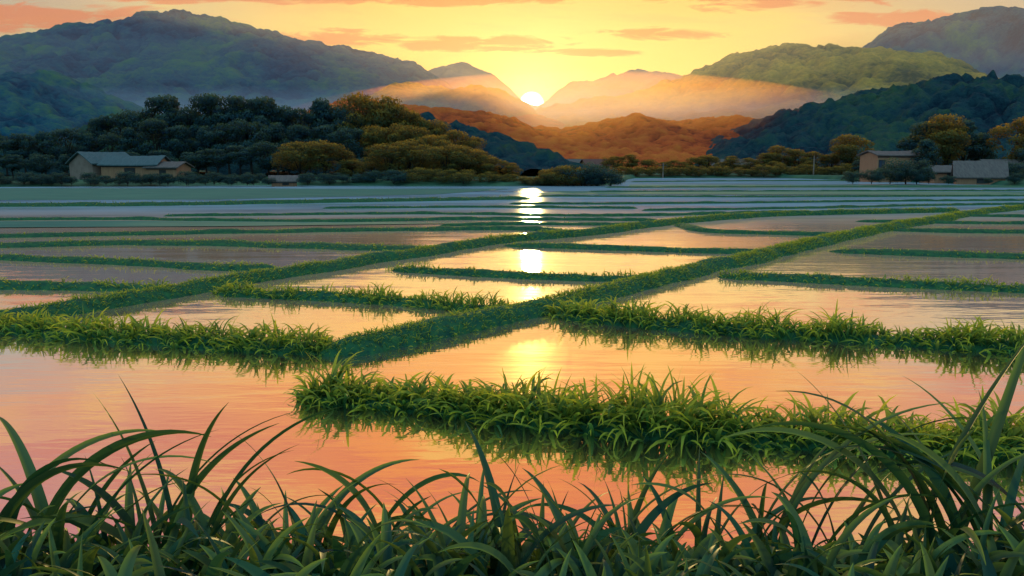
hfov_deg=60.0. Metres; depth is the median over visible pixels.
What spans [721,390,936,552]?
grass tuft
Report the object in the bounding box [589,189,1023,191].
paddy bank
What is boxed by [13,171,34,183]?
shrub
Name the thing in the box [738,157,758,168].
tree
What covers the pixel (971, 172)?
farm building
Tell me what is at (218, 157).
tree
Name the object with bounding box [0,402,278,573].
grass tuft
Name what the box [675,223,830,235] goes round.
paddy bank
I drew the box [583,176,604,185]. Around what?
shrub
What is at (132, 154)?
tree
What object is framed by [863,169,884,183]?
shrub
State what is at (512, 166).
tree
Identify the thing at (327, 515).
grass tuft
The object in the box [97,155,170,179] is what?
farm building
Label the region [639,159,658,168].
tree
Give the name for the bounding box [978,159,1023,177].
farm building
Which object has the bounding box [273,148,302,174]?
tree
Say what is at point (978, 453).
grass tuft
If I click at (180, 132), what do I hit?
tree
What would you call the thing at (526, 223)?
paddy bank
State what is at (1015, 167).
shrub
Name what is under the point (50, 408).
water
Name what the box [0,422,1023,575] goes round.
grass
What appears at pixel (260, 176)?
shrub
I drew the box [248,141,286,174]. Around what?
tree
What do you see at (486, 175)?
shrub
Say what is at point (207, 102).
tree
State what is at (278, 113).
tree
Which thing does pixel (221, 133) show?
tree
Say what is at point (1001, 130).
tree
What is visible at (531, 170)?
house
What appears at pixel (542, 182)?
shrub
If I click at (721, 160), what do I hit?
house
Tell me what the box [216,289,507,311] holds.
paddy bank
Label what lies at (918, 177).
shrub
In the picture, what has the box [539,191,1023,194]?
paddy bank
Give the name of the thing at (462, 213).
paddy bank
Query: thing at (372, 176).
shrub
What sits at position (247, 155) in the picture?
tree
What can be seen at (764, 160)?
tree
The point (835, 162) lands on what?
tree
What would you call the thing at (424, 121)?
tree
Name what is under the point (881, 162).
window
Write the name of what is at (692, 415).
grass
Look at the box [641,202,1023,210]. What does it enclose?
paddy bank
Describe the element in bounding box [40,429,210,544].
grass tuft
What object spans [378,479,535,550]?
grass tuft
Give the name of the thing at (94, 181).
shrub
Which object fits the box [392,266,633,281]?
paddy bank
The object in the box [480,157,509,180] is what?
tree
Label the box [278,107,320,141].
tree
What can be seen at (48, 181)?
shrub
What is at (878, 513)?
grass tuft
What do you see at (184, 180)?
shrub
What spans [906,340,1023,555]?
grass tuft
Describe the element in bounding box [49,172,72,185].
shrub
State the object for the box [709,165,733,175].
shrub
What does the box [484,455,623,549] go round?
grass tuft
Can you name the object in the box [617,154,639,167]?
tree
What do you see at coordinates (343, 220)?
paddy bank
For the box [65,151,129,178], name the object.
farm building
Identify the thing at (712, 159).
tree
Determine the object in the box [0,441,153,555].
grass tuft
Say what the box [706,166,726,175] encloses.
shrub
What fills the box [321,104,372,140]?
tree
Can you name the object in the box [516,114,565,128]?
hill
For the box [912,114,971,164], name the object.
tree
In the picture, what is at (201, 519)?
grass tuft
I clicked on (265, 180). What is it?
shrub
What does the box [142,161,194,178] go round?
farm building
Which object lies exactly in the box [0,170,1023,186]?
terrain
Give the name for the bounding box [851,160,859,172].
tree
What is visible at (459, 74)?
hill
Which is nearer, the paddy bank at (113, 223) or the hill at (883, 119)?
the paddy bank at (113, 223)
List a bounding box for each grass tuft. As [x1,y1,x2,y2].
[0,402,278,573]
[0,417,218,575]
[0,429,153,553]
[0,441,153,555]
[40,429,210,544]
[51,465,256,555]
[94,376,180,568]
[126,444,340,567]
[156,406,341,543]
[166,503,324,555]
[198,434,418,551]
[256,461,484,538]
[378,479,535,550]
[449,492,530,531]
[462,454,774,552]
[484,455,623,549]
[519,443,714,548]
[563,446,750,558]
[632,476,836,551]
[701,444,975,558]
[702,435,898,556]
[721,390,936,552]
[722,447,955,545]
[757,433,951,536]
[778,402,982,545]
[780,371,1023,564]
[824,425,1021,558]
[843,431,980,544]
[857,390,1023,561]
[876,426,1023,561]
[880,377,1023,510]
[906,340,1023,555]
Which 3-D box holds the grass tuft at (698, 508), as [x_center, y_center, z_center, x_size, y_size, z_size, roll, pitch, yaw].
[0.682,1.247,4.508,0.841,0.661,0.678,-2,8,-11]
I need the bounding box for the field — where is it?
[0,188,501,199]
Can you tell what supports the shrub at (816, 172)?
on the terrain at (379, 182)
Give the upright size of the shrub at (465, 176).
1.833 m
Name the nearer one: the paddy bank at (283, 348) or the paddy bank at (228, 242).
the paddy bank at (283, 348)
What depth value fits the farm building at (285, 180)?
101.31 m
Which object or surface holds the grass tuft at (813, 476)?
on the embankment
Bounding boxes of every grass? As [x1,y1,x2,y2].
[0,177,1023,468]
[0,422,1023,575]
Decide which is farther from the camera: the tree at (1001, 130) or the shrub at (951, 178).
the tree at (1001, 130)
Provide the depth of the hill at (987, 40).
860.00 m
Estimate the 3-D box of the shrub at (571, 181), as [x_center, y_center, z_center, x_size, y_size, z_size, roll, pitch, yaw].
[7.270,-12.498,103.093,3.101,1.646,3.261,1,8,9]
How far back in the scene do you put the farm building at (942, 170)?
115.39 m
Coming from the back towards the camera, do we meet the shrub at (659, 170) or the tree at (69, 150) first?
the shrub at (659, 170)
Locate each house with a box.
[525,169,537,171]
[567,159,579,162]
[580,159,609,171]
[711,159,748,172]
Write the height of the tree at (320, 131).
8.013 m
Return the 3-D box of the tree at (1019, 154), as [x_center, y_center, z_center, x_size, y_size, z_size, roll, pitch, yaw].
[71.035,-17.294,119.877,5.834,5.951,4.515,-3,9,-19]
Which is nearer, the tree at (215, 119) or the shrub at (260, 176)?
the shrub at (260, 176)
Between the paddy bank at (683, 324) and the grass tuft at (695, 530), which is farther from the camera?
the paddy bank at (683, 324)
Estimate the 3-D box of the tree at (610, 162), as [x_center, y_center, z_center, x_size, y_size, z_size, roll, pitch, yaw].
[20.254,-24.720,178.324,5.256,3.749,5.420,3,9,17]
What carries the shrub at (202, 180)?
on the terrain at (379, 182)
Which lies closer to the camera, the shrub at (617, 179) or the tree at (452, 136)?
the shrub at (617, 179)
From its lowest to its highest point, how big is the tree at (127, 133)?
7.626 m
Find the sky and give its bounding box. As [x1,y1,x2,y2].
[0,0,1023,105]
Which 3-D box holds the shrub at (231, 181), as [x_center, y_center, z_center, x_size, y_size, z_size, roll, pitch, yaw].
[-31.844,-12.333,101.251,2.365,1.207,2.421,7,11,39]
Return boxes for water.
[0,178,1023,559]
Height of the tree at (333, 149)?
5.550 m
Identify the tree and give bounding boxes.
[0,131,9,140]
[0,141,17,176]
[0,154,24,175]
[1,133,39,172]
[22,153,57,177]
[29,131,54,176]
[36,126,86,175]
[55,154,69,174]
[74,133,96,153]
[80,117,118,151]
[93,111,143,146]
[95,132,131,151]
[116,127,143,155]
[117,108,160,139]
[127,152,142,155]
[132,118,174,155]
[140,94,182,137]
[148,150,176,161]
[160,125,197,159]
[162,104,205,139]
[179,150,214,176]
[186,92,228,145]
[190,125,215,176]
[194,103,252,140]
[202,123,244,174]
[203,149,231,172]
[221,95,265,141]
[225,145,258,175]
[226,118,276,174]
[241,96,285,139]
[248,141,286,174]
[262,122,287,174]
[263,105,299,171]
[270,141,326,175]
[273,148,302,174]
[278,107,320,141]
[279,124,314,150]
[299,140,350,173]
[303,97,337,140]
[307,125,342,172]
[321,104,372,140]
[324,126,366,161]
[326,150,358,179]
[332,91,398,172]
[335,160,366,176]
[355,95,409,133]
[358,125,392,162]
[359,143,410,179]
[360,160,385,176]
[367,123,410,162]
[379,139,434,172]
[380,103,429,142]
[391,125,431,171]
[399,112,435,136]
[400,134,455,169]
[414,119,451,140]
[421,135,448,169]
[421,144,472,172]
[435,129,472,176]
[436,145,490,174]
[456,136,489,161]
[463,150,498,179]
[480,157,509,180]
[501,162,522,176]
[599,156,624,169]
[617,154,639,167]
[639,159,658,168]
[655,162,668,167]
[665,160,681,168]
[676,161,690,171]
[684,157,707,169]
[697,155,720,167]
[713,162,725,167]
[723,156,743,169]
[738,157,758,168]
[751,153,773,171]
[762,145,798,166]
[765,161,786,169]
[782,149,811,169]
[799,151,829,169]
[801,160,817,170]
[818,157,843,168]
[826,134,874,166]
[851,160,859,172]
[896,121,949,158]
[909,139,942,164]
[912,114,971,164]
[947,119,986,160]
[965,132,997,160]
[985,116,1023,159]
[1012,144,1023,163]
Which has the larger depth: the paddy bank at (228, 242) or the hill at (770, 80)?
the hill at (770, 80)
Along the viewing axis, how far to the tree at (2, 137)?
147.71 m
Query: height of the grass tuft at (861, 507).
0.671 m
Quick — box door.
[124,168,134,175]
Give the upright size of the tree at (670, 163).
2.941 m
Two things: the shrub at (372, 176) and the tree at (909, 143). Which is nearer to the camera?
the shrub at (372, 176)
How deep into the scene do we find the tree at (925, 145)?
119.47 m
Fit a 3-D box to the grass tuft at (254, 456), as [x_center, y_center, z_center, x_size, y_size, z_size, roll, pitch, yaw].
[-1.351,1.054,4.470,1.008,0.926,0.128,-2,8,-11]
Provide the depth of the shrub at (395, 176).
103.72 m
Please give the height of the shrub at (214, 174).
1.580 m
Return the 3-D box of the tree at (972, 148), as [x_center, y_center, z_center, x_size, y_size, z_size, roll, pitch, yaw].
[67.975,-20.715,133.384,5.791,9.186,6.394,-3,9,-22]
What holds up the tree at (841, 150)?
on the terrain at (379, 182)
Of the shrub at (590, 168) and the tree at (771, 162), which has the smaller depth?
the shrub at (590, 168)
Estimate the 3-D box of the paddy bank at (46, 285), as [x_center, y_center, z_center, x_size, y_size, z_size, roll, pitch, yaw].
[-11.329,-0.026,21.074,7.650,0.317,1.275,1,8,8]
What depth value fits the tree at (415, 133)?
130.46 m
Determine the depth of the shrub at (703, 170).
149.77 m
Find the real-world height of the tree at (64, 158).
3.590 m
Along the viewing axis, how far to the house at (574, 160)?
182.25 m
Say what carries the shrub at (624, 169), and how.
on the terrain at (379, 182)
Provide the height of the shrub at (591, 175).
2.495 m
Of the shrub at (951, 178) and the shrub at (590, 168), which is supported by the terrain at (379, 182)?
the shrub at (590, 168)
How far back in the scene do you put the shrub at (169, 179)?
100.58 m
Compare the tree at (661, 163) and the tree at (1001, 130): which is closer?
the tree at (1001, 130)
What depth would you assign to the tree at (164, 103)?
145.93 m
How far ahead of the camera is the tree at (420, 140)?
114.59 m
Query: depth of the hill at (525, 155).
146.68 m
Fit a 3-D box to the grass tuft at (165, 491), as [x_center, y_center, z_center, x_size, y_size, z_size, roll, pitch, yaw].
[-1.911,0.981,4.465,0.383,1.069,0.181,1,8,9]
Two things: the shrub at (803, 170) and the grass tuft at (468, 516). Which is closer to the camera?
the grass tuft at (468, 516)
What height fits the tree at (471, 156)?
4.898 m
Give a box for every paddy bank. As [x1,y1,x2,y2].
[0,196,531,206]
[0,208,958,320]
[0,216,656,221]
[0,221,434,226]
[0,225,563,237]
[0,239,426,250]
[0,254,275,271]
[0,280,166,291]
[0,322,322,354]
[165,210,792,216]
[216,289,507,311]
[313,394,1023,458]
[322,205,637,208]
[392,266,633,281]
[440,221,626,225]
[505,243,752,253]
[510,199,1023,203]
[537,194,1023,196]
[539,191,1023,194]
[552,311,1017,353]
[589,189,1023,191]
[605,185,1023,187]
[629,185,1023,187]
[633,180,854,181]
[635,177,680,177]
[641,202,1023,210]
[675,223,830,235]
[718,272,1023,292]
[829,248,1023,258]
[856,219,1023,223]
[893,228,1023,233]
[970,214,1023,216]
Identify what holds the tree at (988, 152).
on the terrain at (379, 182)
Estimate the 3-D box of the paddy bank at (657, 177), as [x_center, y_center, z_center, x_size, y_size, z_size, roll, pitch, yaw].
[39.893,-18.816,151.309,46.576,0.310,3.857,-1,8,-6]
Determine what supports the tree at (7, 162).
on the terrain at (379, 182)
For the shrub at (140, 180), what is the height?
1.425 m
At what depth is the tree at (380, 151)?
108.10 m
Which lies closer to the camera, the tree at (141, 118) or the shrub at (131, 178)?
the shrub at (131, 178)
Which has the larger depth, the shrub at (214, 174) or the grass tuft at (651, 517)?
the shrub at (214, 174)
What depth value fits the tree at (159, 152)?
121.26 m
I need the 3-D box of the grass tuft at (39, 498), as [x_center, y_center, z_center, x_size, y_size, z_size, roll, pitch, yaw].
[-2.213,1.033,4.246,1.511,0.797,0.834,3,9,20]
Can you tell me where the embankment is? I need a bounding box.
[312,570,752,575]
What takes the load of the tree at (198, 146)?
on the terrain at (379, 182)
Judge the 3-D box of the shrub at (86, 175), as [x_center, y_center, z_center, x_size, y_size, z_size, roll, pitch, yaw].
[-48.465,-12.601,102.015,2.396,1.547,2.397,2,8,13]
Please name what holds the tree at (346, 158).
on the terrain at (379, 182)
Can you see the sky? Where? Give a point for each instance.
(535, 48)
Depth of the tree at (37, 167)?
121.94 m
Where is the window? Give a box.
[878,160,884,167]
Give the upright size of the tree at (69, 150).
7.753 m
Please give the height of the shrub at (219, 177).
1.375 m
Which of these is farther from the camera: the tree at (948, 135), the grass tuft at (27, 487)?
the tree at (948, 135)
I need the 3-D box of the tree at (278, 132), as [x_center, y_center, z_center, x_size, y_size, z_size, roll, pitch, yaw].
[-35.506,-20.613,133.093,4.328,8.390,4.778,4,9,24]
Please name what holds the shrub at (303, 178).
on the terrain at (379, 182)
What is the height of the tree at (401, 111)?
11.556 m
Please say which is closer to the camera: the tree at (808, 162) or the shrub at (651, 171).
the shrub at (651, 171)
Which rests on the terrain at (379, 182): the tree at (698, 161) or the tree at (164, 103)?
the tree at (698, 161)
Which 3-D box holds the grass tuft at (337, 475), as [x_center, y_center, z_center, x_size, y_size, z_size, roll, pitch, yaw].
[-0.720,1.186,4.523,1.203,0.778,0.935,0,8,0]
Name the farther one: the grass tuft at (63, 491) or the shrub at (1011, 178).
the shrub at (1011, 178)
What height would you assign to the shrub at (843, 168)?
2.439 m
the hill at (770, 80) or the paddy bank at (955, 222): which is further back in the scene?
the hill at (770, 80)
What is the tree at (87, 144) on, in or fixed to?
on the terrain at (379, 182)
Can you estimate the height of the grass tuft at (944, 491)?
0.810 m
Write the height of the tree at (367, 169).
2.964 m
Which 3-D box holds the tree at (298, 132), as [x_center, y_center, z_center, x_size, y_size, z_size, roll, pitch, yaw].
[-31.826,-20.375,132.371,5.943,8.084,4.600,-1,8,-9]
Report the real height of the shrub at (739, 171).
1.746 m
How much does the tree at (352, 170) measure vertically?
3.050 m
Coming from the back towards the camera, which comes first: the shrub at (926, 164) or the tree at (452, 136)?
the tree at (452, 136)
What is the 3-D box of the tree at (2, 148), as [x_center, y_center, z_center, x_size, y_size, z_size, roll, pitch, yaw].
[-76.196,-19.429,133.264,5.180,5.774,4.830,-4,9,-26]
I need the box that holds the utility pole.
[810,156,817,174]
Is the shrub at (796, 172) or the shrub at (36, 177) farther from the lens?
the shrub at (796, 172)
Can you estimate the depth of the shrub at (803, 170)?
150.51 m
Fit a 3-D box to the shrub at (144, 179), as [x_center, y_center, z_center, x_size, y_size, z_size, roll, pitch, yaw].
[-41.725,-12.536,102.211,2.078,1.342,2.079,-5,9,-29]
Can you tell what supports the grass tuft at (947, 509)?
on the embankment
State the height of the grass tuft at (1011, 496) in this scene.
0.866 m
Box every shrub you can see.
[0,176,14,183]
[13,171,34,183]
[28,173,52,184]
[41,174,56,183]
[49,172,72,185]
[63,176,78,184]
[79,172,100,184]
[86,177,102,184]
[98,175,115,183]
[112,176,124,183]
[115,171,140,185]
[132,173,151,183]
[141,174,157,183]
[143,172,170,183]
[160,173,176,183]
[175,170,200,184]
[175,174,199,185]
[197,174,213,184]
[204,172,223,183]
[215,173,238,183]
[221,176,239,184]
[235,173,257,184]
[240,172,266,184]
[261,177,276,183]
[295,172,315,183]
[316,172,342,184]
[340,173,364,182]
[360,170,382,181]
[382,169,409,183]
[396,167,437,181]
[424,168,459,182]
[451,169,480,182]
[476,171,501,181]
[498,174,519,181]
[517,176,529,183]
[523,177,539,185]
[531,175,550,184]
[534,169,564,185]
[538,165,585,185]
[555,162,609,185]
[562,174,586,185]
[575,167,621,185]
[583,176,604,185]
[601,172,625,185]
[612,166,631,174]
[626,166,643,175]
[642,166,657,174]
[656,166,673,176]
[664,167,682,175]
[678,165,696,175]
[690,166,710,175]
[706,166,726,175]
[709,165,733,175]
[733,167,748,175]
[744,167,758,175]
[751,164,778,175]
[763,163,787,175]
[780,167,800,174]
[789,164,815,174]
[807,167,828,174]
[821,167,836,174]
[829,163,852,174]
[841,170,867,183]
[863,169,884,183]
[876,165,907,183]
[880,157,934,183]
[897,165,934,183]
[921,171,936,183]
[938,175,956,183]
[983,178,992,183]
[1005,160,1023,177]
[1005,172,1023,183]
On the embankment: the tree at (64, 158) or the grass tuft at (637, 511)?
the grass tuft at (637, 511)
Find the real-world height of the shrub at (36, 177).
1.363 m
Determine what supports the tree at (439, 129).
on the hill at (525, 155)
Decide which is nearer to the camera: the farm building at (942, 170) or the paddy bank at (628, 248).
the paddy bank at (628, 248)
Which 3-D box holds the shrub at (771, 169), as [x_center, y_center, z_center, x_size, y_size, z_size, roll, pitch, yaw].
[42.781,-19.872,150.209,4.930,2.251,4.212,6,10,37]
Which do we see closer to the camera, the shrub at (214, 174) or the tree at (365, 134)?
the shrub at (214, 174)
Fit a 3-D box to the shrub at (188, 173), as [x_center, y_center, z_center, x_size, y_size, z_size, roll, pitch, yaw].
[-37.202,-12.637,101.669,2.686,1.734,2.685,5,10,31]
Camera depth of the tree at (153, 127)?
131.17 m
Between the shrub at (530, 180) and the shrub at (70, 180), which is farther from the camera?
the shrub at (530, 180)
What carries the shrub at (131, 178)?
on the terrain at (379, 182)
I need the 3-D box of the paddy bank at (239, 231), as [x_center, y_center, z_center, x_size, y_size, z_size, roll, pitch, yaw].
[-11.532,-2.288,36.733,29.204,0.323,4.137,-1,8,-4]
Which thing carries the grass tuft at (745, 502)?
on the embankment
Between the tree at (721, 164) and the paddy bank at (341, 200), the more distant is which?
the tree at (721, 164)
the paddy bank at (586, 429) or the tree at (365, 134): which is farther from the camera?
the tree at (365, 134)
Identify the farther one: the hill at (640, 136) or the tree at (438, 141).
the hill at (640, 136)
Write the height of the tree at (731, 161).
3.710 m
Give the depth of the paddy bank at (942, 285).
21.41 m
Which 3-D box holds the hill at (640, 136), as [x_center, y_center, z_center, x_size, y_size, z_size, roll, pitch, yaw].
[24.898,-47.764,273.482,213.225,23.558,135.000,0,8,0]
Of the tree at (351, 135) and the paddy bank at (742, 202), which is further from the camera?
the tree at (351, 135)
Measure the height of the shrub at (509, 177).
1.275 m
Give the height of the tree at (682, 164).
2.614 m
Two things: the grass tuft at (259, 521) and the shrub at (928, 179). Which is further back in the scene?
the shrub at (928, 179)
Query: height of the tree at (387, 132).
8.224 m
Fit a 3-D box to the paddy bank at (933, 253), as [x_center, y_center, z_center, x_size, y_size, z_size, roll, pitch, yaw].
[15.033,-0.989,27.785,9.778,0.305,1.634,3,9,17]
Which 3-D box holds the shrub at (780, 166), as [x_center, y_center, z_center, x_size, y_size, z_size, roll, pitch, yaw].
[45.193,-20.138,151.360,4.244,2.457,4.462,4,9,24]
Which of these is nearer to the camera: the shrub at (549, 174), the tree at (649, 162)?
the shrub at (549, 174)
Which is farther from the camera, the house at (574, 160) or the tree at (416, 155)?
the house at (574, 160)
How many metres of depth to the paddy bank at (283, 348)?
14.43 m
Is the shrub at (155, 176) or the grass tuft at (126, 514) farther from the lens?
the shrub at (155, 176)
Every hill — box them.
[0,9,453,114]
[0,69,156,140]
[0,111,582,175]
[200,96,853,170]
[368,81,537,116]
[429,62,681,110]
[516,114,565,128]
[536,42,998,126]
[694,70,1023,170]
[862,6,1023,77]
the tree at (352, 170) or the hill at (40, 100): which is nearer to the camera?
the tree at (352, 170)
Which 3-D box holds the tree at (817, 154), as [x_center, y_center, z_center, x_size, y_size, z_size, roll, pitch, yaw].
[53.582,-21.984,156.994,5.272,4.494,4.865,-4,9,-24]
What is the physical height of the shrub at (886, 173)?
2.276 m
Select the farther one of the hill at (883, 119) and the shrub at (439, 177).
the hill at (883, 119)
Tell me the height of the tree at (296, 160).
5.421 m
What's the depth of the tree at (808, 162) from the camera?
154.62 m
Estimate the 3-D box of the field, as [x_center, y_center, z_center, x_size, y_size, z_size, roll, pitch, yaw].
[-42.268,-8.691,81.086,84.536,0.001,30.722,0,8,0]
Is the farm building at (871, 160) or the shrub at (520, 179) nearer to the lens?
the shrub at (520, 179)
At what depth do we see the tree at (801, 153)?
158.50 m
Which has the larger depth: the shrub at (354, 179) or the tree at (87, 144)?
the tree at (87, 144)
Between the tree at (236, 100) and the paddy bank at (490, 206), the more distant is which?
the tree at (236, 100)
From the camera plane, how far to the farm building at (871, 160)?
121.04 m
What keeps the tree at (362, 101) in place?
on the hill at (525, 155)
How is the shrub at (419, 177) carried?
on the terrain at (379, 182)
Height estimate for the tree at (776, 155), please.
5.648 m
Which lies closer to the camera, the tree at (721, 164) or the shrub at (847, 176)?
the shrub at (847, 176)
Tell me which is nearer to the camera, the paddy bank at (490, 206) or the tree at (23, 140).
the paddy bank at (490, 206)
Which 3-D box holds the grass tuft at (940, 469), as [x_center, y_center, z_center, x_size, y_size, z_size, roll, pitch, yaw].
[2.077,1.076,4.270,1.196,0.819,0.164,0,8,0]
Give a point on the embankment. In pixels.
(656, 574)
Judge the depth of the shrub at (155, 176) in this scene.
100.84 m
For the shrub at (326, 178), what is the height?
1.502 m
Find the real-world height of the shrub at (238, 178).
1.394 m
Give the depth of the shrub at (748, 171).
150.26 m
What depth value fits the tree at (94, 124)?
145.86 m
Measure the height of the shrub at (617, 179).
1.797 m
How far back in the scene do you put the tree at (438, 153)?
107.28 m
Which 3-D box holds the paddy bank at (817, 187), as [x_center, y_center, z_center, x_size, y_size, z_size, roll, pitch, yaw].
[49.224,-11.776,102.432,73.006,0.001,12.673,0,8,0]
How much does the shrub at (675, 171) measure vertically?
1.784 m
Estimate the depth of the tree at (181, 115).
145.24 m
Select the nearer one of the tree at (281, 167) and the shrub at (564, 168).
the shrub at (564, 168)
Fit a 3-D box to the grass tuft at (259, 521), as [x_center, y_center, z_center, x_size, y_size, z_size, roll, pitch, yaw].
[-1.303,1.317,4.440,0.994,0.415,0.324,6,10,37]
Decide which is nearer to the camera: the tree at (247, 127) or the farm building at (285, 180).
the farm building at (285, 180)
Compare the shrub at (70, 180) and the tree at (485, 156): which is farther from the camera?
the tree at (485, 156)
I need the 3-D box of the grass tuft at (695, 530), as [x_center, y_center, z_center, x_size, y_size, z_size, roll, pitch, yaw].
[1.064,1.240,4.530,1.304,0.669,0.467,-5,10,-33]
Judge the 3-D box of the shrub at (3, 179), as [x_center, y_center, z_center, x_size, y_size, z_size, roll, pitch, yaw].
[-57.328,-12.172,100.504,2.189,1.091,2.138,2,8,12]
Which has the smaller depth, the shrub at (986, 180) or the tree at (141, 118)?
the shrub at (986, 180)
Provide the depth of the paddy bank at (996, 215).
47.21 m
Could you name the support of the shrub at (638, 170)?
on the terrain at (379, 182)
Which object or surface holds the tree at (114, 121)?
on the hill at (525, 155)
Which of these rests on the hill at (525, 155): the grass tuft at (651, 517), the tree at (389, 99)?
the tree at (389, 99)
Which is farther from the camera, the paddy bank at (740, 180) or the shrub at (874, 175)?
the paddy bank at (740, 180)
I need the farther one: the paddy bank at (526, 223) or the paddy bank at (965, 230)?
the paddy bank at (526, 223)
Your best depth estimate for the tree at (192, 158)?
120.64 m
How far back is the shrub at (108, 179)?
100.79 m
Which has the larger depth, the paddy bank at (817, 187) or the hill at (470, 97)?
the hill at (470, 97)
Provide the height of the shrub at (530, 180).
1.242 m
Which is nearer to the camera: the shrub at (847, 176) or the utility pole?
the shrub at (847, 176)
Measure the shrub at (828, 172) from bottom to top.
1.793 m
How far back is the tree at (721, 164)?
162.11 m
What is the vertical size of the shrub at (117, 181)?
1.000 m
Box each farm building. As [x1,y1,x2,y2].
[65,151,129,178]
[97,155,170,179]
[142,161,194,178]
[268,175,299,186]
[857,150,923,181]
[920,165,951,182]
[951,161,1008,184]
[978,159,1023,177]
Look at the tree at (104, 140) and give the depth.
131.92 m
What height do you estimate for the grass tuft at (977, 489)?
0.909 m
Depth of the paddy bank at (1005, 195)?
72.95 m
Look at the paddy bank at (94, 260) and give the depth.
25.53 m
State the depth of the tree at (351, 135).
130.83 m
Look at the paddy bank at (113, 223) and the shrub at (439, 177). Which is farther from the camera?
the shrub at (439, 177)
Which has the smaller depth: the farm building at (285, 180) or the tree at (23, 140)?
the farm building at (285, 180)
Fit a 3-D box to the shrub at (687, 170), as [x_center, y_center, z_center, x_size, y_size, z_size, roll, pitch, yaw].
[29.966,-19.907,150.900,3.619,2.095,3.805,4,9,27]
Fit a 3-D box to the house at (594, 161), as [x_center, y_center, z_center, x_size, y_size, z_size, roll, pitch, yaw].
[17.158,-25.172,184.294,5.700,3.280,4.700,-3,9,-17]
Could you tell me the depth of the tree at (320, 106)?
146.32 m
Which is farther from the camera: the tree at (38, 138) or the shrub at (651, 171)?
the shrub at (651, 171)
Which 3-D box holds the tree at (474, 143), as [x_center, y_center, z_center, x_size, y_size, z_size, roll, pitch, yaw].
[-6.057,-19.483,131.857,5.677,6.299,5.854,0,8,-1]
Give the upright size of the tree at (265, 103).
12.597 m
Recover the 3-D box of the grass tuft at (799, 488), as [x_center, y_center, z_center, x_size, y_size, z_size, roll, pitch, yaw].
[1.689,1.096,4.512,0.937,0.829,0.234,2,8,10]

